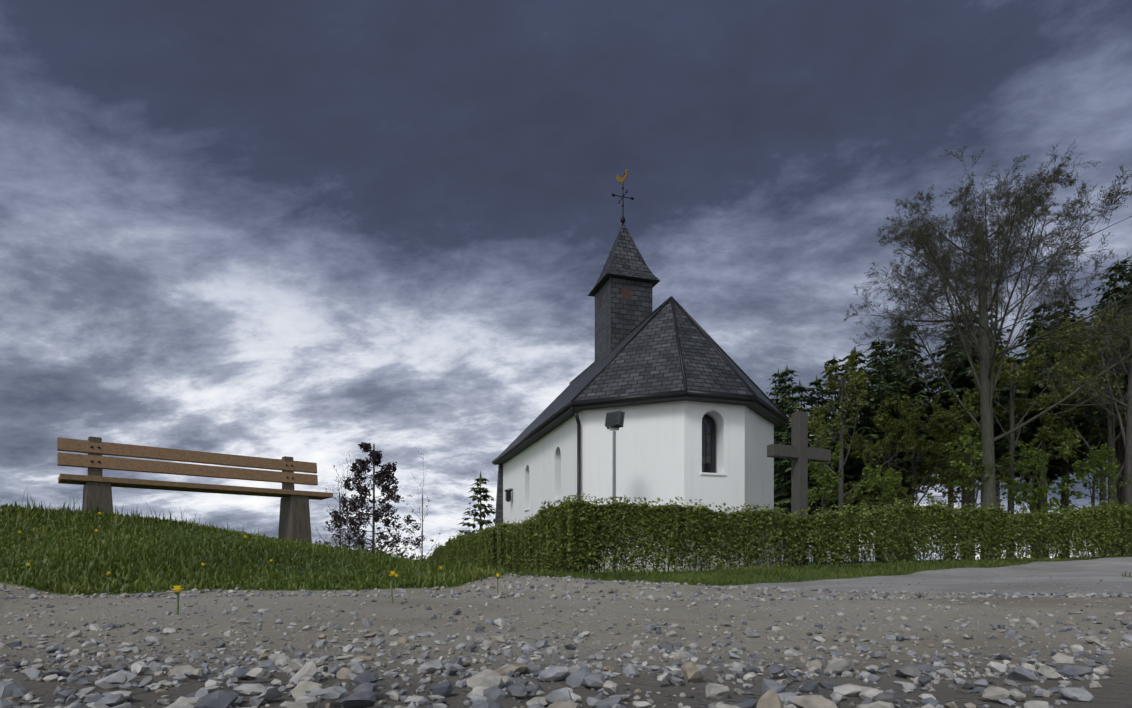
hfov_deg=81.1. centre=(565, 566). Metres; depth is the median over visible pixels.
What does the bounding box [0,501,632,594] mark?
grass mound
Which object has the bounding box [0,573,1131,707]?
gravel stones
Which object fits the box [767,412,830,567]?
wooden cross
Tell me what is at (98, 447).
bench bolts
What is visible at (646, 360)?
chapel roof
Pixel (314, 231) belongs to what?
sky
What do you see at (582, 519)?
hedge
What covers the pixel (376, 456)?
tree
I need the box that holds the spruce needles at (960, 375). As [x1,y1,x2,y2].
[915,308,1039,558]
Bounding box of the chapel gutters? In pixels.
[492,296,789,568]
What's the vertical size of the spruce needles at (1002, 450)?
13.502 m
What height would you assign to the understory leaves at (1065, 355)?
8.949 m
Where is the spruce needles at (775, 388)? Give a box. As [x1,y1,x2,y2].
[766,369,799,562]
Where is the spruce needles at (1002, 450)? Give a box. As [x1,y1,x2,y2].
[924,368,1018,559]
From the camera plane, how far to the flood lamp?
14.08 m
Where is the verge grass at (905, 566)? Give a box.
[504,553,1131,585]
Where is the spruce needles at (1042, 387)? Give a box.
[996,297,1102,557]
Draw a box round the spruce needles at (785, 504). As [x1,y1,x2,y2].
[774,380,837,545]
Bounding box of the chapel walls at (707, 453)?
[503,401,773,571]
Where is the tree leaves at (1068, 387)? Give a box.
[1035,302,1131,401]
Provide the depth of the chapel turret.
19.86 m
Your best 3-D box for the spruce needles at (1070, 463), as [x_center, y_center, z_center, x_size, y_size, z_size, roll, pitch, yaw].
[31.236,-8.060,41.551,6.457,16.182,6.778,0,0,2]
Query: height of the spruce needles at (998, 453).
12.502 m
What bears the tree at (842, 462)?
on the ground at (1115, 691)
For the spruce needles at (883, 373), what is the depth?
27.87 m
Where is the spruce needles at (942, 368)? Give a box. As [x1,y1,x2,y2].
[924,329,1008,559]
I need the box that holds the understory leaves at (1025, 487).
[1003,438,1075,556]
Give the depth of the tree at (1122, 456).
25.80 m
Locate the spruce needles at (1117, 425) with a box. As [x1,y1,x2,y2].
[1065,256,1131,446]
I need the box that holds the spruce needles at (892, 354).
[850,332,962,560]
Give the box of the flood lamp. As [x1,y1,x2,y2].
[605,410,624,570]
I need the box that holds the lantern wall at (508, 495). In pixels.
[505,488,512,501]
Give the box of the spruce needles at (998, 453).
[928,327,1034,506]
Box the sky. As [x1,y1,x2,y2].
[0,0,1131,566]
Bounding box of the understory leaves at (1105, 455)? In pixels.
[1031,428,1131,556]
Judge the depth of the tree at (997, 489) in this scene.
52.36 m
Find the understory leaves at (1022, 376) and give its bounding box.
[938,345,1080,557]
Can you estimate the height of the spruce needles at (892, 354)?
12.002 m
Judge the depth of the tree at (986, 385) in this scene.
18.95 m
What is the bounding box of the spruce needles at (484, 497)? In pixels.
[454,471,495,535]
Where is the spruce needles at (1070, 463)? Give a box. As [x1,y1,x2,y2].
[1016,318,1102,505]
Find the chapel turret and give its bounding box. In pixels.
[588,223,659,365]
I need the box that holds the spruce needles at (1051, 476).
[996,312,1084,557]
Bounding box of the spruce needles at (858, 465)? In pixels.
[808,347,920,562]
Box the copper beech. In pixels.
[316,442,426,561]
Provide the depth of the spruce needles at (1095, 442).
29.24 m
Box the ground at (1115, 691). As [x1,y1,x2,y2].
[0,510,1131,707]
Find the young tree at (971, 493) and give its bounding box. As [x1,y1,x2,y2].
[928,395,992,558]
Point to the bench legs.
(294, 517)
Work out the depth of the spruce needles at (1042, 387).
29.20 m
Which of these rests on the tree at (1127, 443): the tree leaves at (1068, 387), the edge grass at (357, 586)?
the tree leaves at (1068, 387)
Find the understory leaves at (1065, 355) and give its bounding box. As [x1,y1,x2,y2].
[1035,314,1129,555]
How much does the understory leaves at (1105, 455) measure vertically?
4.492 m
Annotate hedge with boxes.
[426,493,1131,573]
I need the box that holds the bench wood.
[57,437,332,499]
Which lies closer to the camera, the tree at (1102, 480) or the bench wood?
the bench wood
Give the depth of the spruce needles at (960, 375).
28.19 m
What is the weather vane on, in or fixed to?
on the chapel turret
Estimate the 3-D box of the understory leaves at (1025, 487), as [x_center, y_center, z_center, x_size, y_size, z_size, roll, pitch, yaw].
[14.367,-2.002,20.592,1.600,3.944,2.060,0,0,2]
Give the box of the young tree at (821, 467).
[809,432,856,562]
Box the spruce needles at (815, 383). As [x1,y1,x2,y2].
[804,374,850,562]
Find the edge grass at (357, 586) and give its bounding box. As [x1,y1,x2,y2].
[4,560,1130,595]
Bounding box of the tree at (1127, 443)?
[1042,309,1131,555]
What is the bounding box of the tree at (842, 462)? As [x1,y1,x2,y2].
[808,353,913,563]
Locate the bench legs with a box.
[82,436,311,543]
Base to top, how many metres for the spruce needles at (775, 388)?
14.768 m
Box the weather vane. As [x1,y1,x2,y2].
[612,169,633,222]
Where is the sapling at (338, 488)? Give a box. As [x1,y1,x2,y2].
[316,451,368,547]
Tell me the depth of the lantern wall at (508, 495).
22.75 m
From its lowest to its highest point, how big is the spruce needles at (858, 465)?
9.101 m
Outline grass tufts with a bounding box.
[0,488,504,586]
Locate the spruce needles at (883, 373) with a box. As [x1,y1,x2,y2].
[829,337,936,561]
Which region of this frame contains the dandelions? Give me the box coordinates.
[18,512,499,614]
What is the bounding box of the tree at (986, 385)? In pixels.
[842,140,1131,559]
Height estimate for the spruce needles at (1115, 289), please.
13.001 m
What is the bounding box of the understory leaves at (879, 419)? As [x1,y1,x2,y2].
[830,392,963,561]
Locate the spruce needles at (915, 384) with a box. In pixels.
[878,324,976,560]
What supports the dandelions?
on the ground at (1115, 691)
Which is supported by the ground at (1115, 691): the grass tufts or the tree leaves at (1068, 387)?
the grass tufts
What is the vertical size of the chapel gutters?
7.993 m
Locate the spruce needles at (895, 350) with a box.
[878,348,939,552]
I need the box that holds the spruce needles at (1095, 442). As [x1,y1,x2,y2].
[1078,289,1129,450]
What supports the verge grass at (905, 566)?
on the ground at (1115, 691)
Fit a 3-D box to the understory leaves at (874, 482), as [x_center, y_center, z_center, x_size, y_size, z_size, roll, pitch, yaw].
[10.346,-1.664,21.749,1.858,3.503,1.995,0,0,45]
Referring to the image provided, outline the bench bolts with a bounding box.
[90,446,293,478]
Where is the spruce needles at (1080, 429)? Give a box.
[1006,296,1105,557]
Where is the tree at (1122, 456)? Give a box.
[1054,317,1127,555]
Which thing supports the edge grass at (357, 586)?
on the ground at (1115, 691)
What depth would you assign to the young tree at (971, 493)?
20.04 m
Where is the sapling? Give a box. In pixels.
[403,452,440,559]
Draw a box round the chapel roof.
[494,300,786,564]
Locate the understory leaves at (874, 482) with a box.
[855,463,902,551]
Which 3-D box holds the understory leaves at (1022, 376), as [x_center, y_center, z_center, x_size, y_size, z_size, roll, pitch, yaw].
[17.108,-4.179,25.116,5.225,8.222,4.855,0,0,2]
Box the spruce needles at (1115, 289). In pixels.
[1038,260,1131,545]
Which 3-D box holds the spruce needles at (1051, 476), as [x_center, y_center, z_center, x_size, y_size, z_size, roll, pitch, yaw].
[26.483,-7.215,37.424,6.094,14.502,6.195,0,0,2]
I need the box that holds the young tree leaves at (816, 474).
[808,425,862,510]
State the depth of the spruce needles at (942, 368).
43.13 m

